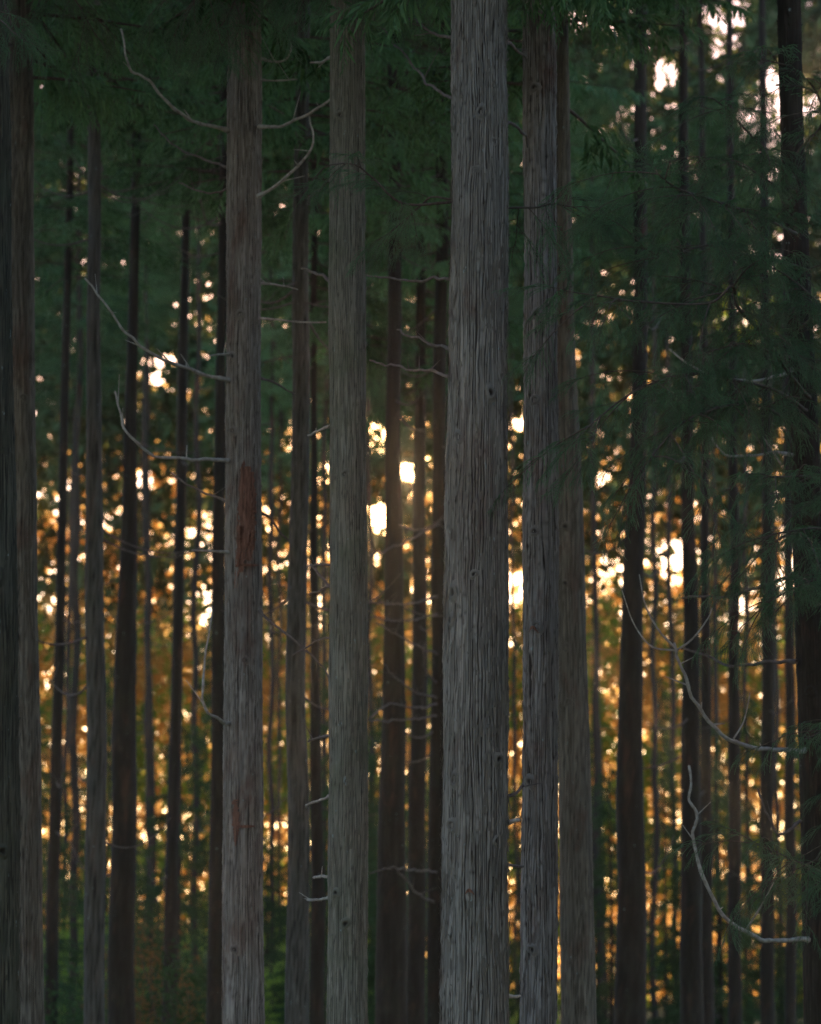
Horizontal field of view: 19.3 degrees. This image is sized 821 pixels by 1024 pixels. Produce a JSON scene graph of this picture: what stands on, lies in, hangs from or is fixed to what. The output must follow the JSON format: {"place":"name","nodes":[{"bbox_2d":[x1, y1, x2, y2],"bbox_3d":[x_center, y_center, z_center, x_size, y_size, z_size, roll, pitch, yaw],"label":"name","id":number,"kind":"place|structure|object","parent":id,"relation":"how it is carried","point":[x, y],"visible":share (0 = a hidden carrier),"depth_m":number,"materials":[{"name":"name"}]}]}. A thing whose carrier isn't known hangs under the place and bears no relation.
{"place":"outdoors","nodes":[
{"label":"outdoors","id":0,"kind":"place"},
{"bbox_2d":[44,898,803,1023],"bbox_3d":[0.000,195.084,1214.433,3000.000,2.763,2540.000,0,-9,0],"label":"ground","id":1,"kind":"structure","parent":0,"point":[660,1012],"depth_m":72.09,"materials":[{"name":"brown soil"}]},
{"bbox_2d":[0,0,68,1023],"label":"cedar tree","id":2,"kind":"object","parent":1,"relation":"on","point":[10,840],"visible":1,"depth_m":13.59,"materials":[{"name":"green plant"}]},
{"bbox_2d":[40,710,80,995],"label":"young cedar","id":3,"kind":"object","parent":1,"relation":"on","point":[46,800],"visible":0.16,"depth_m":55.70,"materials":[{"name":"green plant"}]},
{"bbox_2d":[42,747,86,966],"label":"young cedar","id":4,"kind":"object","parent":1,"relation":"on","point":[68,827],"visible":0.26,"depth_m":63.42,"materials":[{"name":"green plant"}]},
{"bbox_2d":[42,869,107,1023],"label":"young cedar","id":5,"kind":"object","parent":1,"relation":"on","point":[66,986],"visible":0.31,"depth_m":43.29,"materials":[{"name":"green plant"}]},
{"bbox_2d":[43,910,107,1015],"bbox_3d":[-7.736,10.673,57.036,2.403,2.694,2.441,0,-9,0],"label":"shrub","id":6,"kind":"object","parent":1,"relation":"on","point":[67,935],"visible":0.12,"depth_m":56.88,"materials":[{"name":"green plant"}]},
{"bbox_2d":[35,317,158,953],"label":"cedar tree","id":7,"kind":"object","parent":1,"relation":"on","point":[72,398],"visible":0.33,"depth_m":70.65,"materials":[{"name":"green plant"}]},
{"bbox_2d":[60,662,146,989],"bbox_3d":[-7.423,7.839,59.465,1.989,8.610,2.152,-8,-12,40],"label":"young cedar","id":8,"kind":"object","parent":1,"relation":"on","point":[108,799],"visible":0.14,"depth_m":59.54,"materials":[{"name":"green plant"}]},
{"bbox_2d":[34,79,179,1023],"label":"cedar tree","id":9,"kind":"object","parent":1,"relation":"on","point":[111,356],"visible":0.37,"depth_m":52.88,"materials":[{"name":"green plant"}]},
{"bbox_2d":[8,0,214,1023],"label":"cedar tree","id":10,"kind":"object","parent":1,"relation":"on","point":[68,85],"visible":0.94,"depth_m":20.32,"materials":[{"name":"brown plant"}]},
{"bbox_2d":[66,827,184,1021],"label":"young cedar","id":11,"kind":"object","parent":1,"relation":"on","point":[141,902],"visible":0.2,"depth_m":49.25,"materials":[{"name":"green plant"}]},
{"bbox_2d":[34,1,219,1023],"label":"cedar tree","id":12,"kind":"object","parent":1,"relation":"on","point":[109,277],"visible":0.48,"depth_m":38.46,"materials":[{"name":"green plant"}]},
{"bbox_2d":[9,0,261,1023],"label":"cedar tree","id":13,"kind":"object","parent":1,"relation":"on","point":[95,832],"visible":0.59,"depth_m":26.31,"materials":[{"name":"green plant"}]},
{"bbox_2d":[58,268,216,938],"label":"cedar tree","id":14,"kind":"object","parent":1,"relation":"on","point":[160,319],"visible":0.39,"depth_m":75.47,"materials":[{"name":"green plant"}]},
{"bbox_2d":[73,919,205,1023],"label":"shrub","id":15,"kind":"object","parent":1,"relation":"on","point":[152,956],"visible":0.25,"depth_m":41.34,"materials":[{"name":"green plant"}]},
{"bbox_2d":[63,162,217,1014],"bbox_3d":[-6.586,1.916,58.337,4.502,21.058,4.308,2,-9,-14],"label":"cedar tree","id":16,"kind":"object","parent":1,"relation":"on","point":[149,698],"visible":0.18,"depth_m":58.48,"materials":[{"name":"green plant"}]},
{"bbox_2d":[83,230,217,922],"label":"cedar tree","id":17,"kind":"object","parent":1,"relation":"on","point":[164,269],"visible":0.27,"depth_m":81.59,"materials":[{"name":"green plant"}]},
{"bbox_2d":[106,721,209,1023],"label":"young cedar","id":18,"kind":"object","parent":1,"relation":"on","point":[193,911],"visible":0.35,"depth_m":45.46,"materials":[{"name":"green plant"}]},
{"bbox_2d":[9,0,310,1023],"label":"cedar tree","id":19,"kind":"object","parent":1,"relation":"on","point":[121,898],"visible":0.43,"depth_m":32.91,"materials":[{"name":"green plant"}]},
{"bbox_2d":[39,3,320,1023],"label":"cedar tree","id":20,"kind":"object","parent":1,"relation":"on","point":[173,825],"visible":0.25,"depth_m":40.23,"materials":[{"name":"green plant"}]},
{"bbox_2d":[138,923,272,1023],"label":"shrub","id":21,"kind":"object","parent":1,"relation":"on","point":[198,974],"visible":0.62,"depth_m":35.31,"materials":[{"name":"green plant"}]},
{"bbox_2d":[158,625,269,991],"bbox_3d":[-4.839,7.295,59.508,2.687,9.610,2.512,-6,-11,33],"label":"young cedar","id":22,"kind":"object","parent":1,"relation":"on","point":[203,823],"visible":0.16,"depth_m":59.62,"materials":[{"name":"green plant"}]},
{"bbox_2d":[42,0,387,1023],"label":"cedar tree","id":23,"kind":"object","parent":1,"relation":"on","point":[180,172],"visible":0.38,"depth_m":31.48,"materials":[{"name":"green plant"}]},
{"bbox_2d":[140,89,291,1021],"bbox_3d":[-4.746,0.752,52.650,4.164,22.184,3.849,4,-10,-22],"label":"cedar tree","id":24,"kind":"object","parent":1,"relation":"on","point":[195,684],"visible":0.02,"depth_m":52.43,"materials":[{"name":"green plant"}]},
{"bbox_2d":[84,0,422,1023],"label":"cedar tree","id":25,"kind":"object","parent":1,"relation":"on","point":[242,912],"visible":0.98,"depth_m":18.62,"materials":[{"name":"brown plant"}]},
{"bbox_2d":[189,204,328,1015],"bbox_3d":[-3.494,2.148,58.390,4.184,20.616,4.372,8,-12,-40],"label":"cedar tree","id":26,"kind":"object","parent":1,"relation":"on","point":[272,389],"visible":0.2,"depth_m":58.53,"materials":[{"name":"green plant"}]},
{"bbox_2d":[214,342,329,935],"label":"cedar tree","id":27,"kind":"object","parent":1,"relation":"on","point":[281,455],"visible":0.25,"depth_m":76.61,"materials":[{"name":"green plant"}]},
{"bbox_2d":[264,958,284,1023],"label":"shrub","id":28,"kind":"object","parent":1,"relation":"on","point":[271,982],"visible":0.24,"depth_m":50.74,"materials":[{"name":"green plant"}]},
{"bbox_2d":[263,836,286,1022],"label":"young cedar","id":29,"kind":"object","parent":1,"relation":"on","point":[266,928],"visible":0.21,"depth_m":53.20,"materials":[{"name":"green plant"}]},
{"bbox_2d":[112,0,449,1023],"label":"cedar tree","id":30,"kind":"object","parent":1,"relation":"on","point":[318,884],"visible":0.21,"depth_m":35.34,"materials":[{"name":"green plant"}]},
{"bbox_2d":[264,817,327,1023],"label":"young cedar","id":31,"kind":"object","parent":1,"relation":"on","point":[283,910],"visible":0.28,"depth_m":49.08,"materials":[{"name":"green plant"}]},
{"bbox_2d":[43,928,560,1023],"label":"grass","id":32,"kind":"structure","parent":1,"relation":"on","point":[283,950],"depth_m":67.44,"materials":[{"name":"green plant"}]},
{"bbox_2d":[278,603,378,1019],"bbox_3d":[-1.518,6.695,51.540,2.635,10.110,2.573,0,-9,0],"label":"young cedar","id":33,"kind":"object","parent":1,"relation":"on","point":[324,697],"visible":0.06,"depth_m":51.57,"materials":[{"name":"green plant"}]},
{"bbox_2d":[141,0,522,1023],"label":"cedar tree","id":34,"kind":"object","parent":1,"relation":"on","point":[299,858],"visible":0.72,"depth_m":24.39,"materials":[{"name":"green plant"}]},
{"bbox_2d":[261,218,414,996],"bbox_3d":[-2.210,2.583,62.404,4.987,21.427,4.475,0,-9,0],"label":"cedar tree","id":35,"kind":"object","parent":1,"relation":"on","point":[325,395],"visible":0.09,"depth_m":62.66,"materials":[{"name":"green plant"}]},
{"bbox_2d":[309,744,379,997],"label":"young cedar","id":36,"kind":"object","parent":1,"relation":"on","point":[370,784],"depth_m":59.42,"materials":[{"name":"green plant"}]},
{"bbox_2d":[288,347,428,892],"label":"cedar tree","id":37,"kind":"object","parent":1,"relation":"on","point":[380,455],"visible":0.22,"depth_m":81.42,"materials":[{"name":"green plant"}]},
{"bbox_2d":[325,821,426,1022],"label":"young cedar","id":38,"kind":"object","parent":1,"relation":"on","point":[373,911],"visible":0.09,"depth_m":47.37,"materials":[{"name":"green plant"}]},
{"bbox_2d":[321,205,433,950],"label":"cedar tree","id":39,"kind":"object","parent":1,"relation":"on","point":[371,561],"visible":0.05,"depth_m":66.63,"materials":[{"name":"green plant"}]},
{"bbox_2d":[268,0,507,1023],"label":"cedar tree","id":40,"kind":"object","parent":1,"relation":"on","point":[347,877],"visible":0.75,"depth_m":17.25,"materials":[{"name":"brown plant"}]},
{"bbox_2d":[367,668,426,1012],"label":"young cedar","id":41,"kind":"object","parent":1,"relation":"on","point":[371,792],"visible":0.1,"depth_m":55.73,"materials":[{"name":"green plant"}]},
{"bbox_2d":[367,863,426,1023],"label":"shrub","id":42,"kind":"object","parent":1,"relation":"on","point":[371,1013],"visible":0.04,"depth_m":39.15,"materials":[{"name":"green plant"}]},
{"bbox_2d":[367,741,429,1023],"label":"young cedar","id":43,"kind":"object","parent":1,"relation":"on","point":[371,980],"visible":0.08,"depth_m":39.49,"materials":[{"name":"green plant"}]},
{"bbox_2d":[369,672,431,1015],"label":"young cedar","id":44,"kind":"object","parent":1,"relation":"on","point":[428,738],"visible":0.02,"depth_m":43.79,"materials":[{"name":"green plant"}]},
{"bbox_2d":[9,0,820,661],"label":"conifer wood","id":45,"kind":"object","parent":1,"relation":"on","point":[47,424],"visible":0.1,"depth_m":89.47,"materials":[{"name":"green plant"}]},
{"bbox_2d":[265,0,573,1023],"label":"cedar tree","id":46,"kind":"object","parent":1,"relation":"on","point":[391,998],"visible":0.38,"depth_m":28.98,"materials":[{"name":"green plant"}]},
{"bbox_2d":[37,588,802,1004],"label":"sunlit wood","id":47,"kind":"object","parent":1,"relation":"on","point":[613,694],"visible":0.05,"depth_m":86.77,"materials":[{"name":"brown plant"}]},
{"bbox_2d":[261,7,602,1023],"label":"cedar tree","id":48,"kind":"object","parent":1,"relation":"on","point":[415,919],"visible":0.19,"depth_m":36.08,"materials":[{"name":"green plant"}]},
{"bbox_2d":[262,0,660,1023],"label":"cedar tree","id":49,"kind":"object","parent":1,"relation":"on","point":[440,232],"visible":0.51,"depth_m":30.23,"materials":[{"name":"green plant"}]},
{"bbox_2d":[273,0,662,1023],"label":"cedar tree","id":50,"kind":"object","parent":1,"relation":"on","point":[473,910],"visible":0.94,"depth_m":15.09,"materials":[{"name":"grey plant"}]},
{"bbox_2d":[435,0,568,1023],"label":"cedar tree","id":51,"kind":"object","parent":1,"relation":"on","point":[539,925],"visible":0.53,"depth_m":16.64,"materials":[{"name":"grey plant"}]},
{"bbox_2d":[507,794,521,1023],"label":"young cedar","id":52,"kind":"object","parent":1,"relation":"on","point":[515,945],"visible":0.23,"depth_m":57.24,"materials":[{"name":"green plant"}]},
{"bbox_2d":[447,289,596,1008],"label":"cedar tree","id":53,"kind":"object","parent":1,"relation":"on","point":[512,351],"visible":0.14,"depth_m":72.41,"materials":[{"name":"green plant"}]},
{"bbox_2d":[365,0,757,1023],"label":"cedar tree","id":54,"kind":"object","parent":1,"relation":"on","point":[577,918],"visible":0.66,"depth_m":20.66,"materials":[{"name":"brown plant"}]},
{"bbox_2d":[557,725,616,1021],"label":"young cedar","id":55,"kind":"object","parent":1,"relation":"on","point":[606,950],"visible":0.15,"depth_m":61.25,"materials":[{"name":"green plant"}]},
{"bbox_2d":[508,128,667,1023],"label":"cedar tree","id":56,"kind":"object","parent":1,"relation":"on","point":[595,725],"visible":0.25,"depth_m":60.53,"materials":[{"name":"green plant"}]},
{"bbox_2d":[515,80,667,1018],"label":"cedar tree","id":57,"kind":"object","parent":1,"relation":"on","point":[601,110],"visible":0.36,"depth_m":76.17,"materials":[{"name":"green plant"}]},
{"bbox_2d":[592,760,653,1023],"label":"young cedar","id":58,"kind":"object","parent":1,"relation":"on","point":[611,929],"visible":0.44,"depth_m":53.33,"materials":[{"name":"green plant"}]},
{"bbox_2d":[584,1,716,1023],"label":"cedar tree","id":59,"kind":"object","parent":1,"relation":"on","point":[630,975],"visible":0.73,"depth_m":29.83,"materials":[{"name":"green plant"}]},
{"bbox_2d":[488,0,820,1023],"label":"cedar tree","id":60,"kind":"object","parent":1,"relation":"on","point":[800,406],"visible":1,"depth_m":16.07,"materials":[{"name":"green plant"}]},
{"bbox_2d":[645,666,680,1023],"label":"young cedar","id":61,"kind":"object","parent":1,"relation":"on","point":[663,920],"visible":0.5,"depth_m":65.36,"materials":[{"name":"green plant"}]},
{"bbox_2d":[573,147,756,1023],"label":"cedar tree","id":62,"kind":"object","parent":1,"relation":"on","point":[656,854],"visible":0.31,"depth_m":58.57,"materials":[{"name":"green plant"}]},
{"bbox_2d":[607,185,736,1023],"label":"cedar tree","id":63,"kind":"object","parent":1,"relation":"on","point":[668,541],"visible":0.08,"depth_m":68.40,"materials":[{"name":"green plant"}]},
{"bbox_2d":[602,0,764,1023],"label":"cedar tree","id":64,"kind":"object","parent":1,"relation":"on","point":[691,980],"visible":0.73,"depth_m":31.89,"materials":[{"name":"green plant"}]},
{"bbox_2d":[647,810,754,1023],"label":"young cedar","id":65,"kind":"object","parent":1,"relation":"on","point":[674,961],"visible":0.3,"depth_m":49.24,"materials":[{"name":"green plant"}]},
{"bbox_2d":[646,0,757,1023],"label":"cedar tree","id":66,"kind":"object","parent":1,"relation":"on","point":[706,812],"visible":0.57,"depth_m":39.94,"materials":[{"name":"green plant"}]},
{"bbox_2d":[632,100,780,1017],"bbox_3d":[8.065,1.390,62.476,4.399,24.810,4.114,7,-12,-39],"label":"cedar tree","id":67,"kind":"object","parent":1,"relation":"on","point":[714,572],"visible":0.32,"depth_m":63.26,"materials":[{"name":"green plant"}]},
{"bbox_2d":[657,709,778,1023],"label":"young cedar","id":68,"kind":"object","parent":1,"relation":"on","point":[722,994],"visible":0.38,"depth_m":49.30,"materials":[{"name":"green plant"}]},
{"bbox_2d":[678,0,782,1023],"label":"cedar tree","id":69,"kind":"object","parent":1,"relation":"on","point":[734,968],"visible":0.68,"depth_m":37.89,"materials":[{"name":"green plant"}]},
{"bbox_2d":[660,84,806,1008],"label":"cedar tree","id":70,"kind":"object","parent":1,"relation":"on","point":[744,679],"visible":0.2,"depth_m":66.96,"materials":[{"name":"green plant"}]},
{"bbox_2d":[694,270,776,783],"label":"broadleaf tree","id":71,"kind":"object","parent":1,"relation":"on","point":[725,311],"visible":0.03,"depth_m":99.52,"materials":[{"name":"green plant"}]},
{"bbox_2d":[714,0,796,1023],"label":"cedar tree","id":72,"kind":"object","parent":1,"relation":"on","point":[767,1007],"visible":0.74,"depth_m":36.88,"materials":[{"name":"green plant"}]},
{"bbox_2d":[692,0,818,1023],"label":"cedar tree","id":73,"kind":"object","parent":1,"relation":"on","point":[791,912],"visible":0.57,"depth_m":41.76,"materials":[{"name":"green plant"}]},
{"bbox_2d":[712,691,800,1023],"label":"young cedar","id":74,"kind":"object","parent":1,"relation":"on","point":[747,815],"visible":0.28,"depth_m":65.29,"materials":[{"name":"green plant"}]},
{"bbox_2d":[698,140,820,1022],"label":"cedar tree","id":75,"kind":"object","parent":1,"relation":"on","point":[775,775],"visible":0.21,"depth_m":66.10,"materials":[{"name":"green plant"}]},
{"bbox_2d":[724,858,803,1023],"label":"young cedar","id":76,"kind":"object","parent":1,"relation":"on","point":[779,928],"visible":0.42,"depth_m":56.91,"materials":[{"name":"green plant"}]},
{"bbox_2d":[749,735,803,1023],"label":"young cedar","id":77,"kind":"object","parent":1,"relation":"on","point":[798,976],"visible":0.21,"depth_m":57.16,"materials":[{"name":"green plant"}]},
{"bbox_2d":[35,2,820,731],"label":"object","id":78,"kind":"object","parent":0,"point":[47,556],"visible":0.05,"depth_m":92.67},
{"bbox_2d":[35,1,820,894],"label":"sky","id":79,"kind":"structure","parent":0,"point":[676,560],"materials":[{"name":"white"}]},
{"bbox_2d":[37,280,820,866],"bbox_3d":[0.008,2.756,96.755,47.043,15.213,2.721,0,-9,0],"label":"sunlit wood","id":80,"kind":"object","parent":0,"point":[407,547],"visible":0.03,"depth_m":96.61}
]}

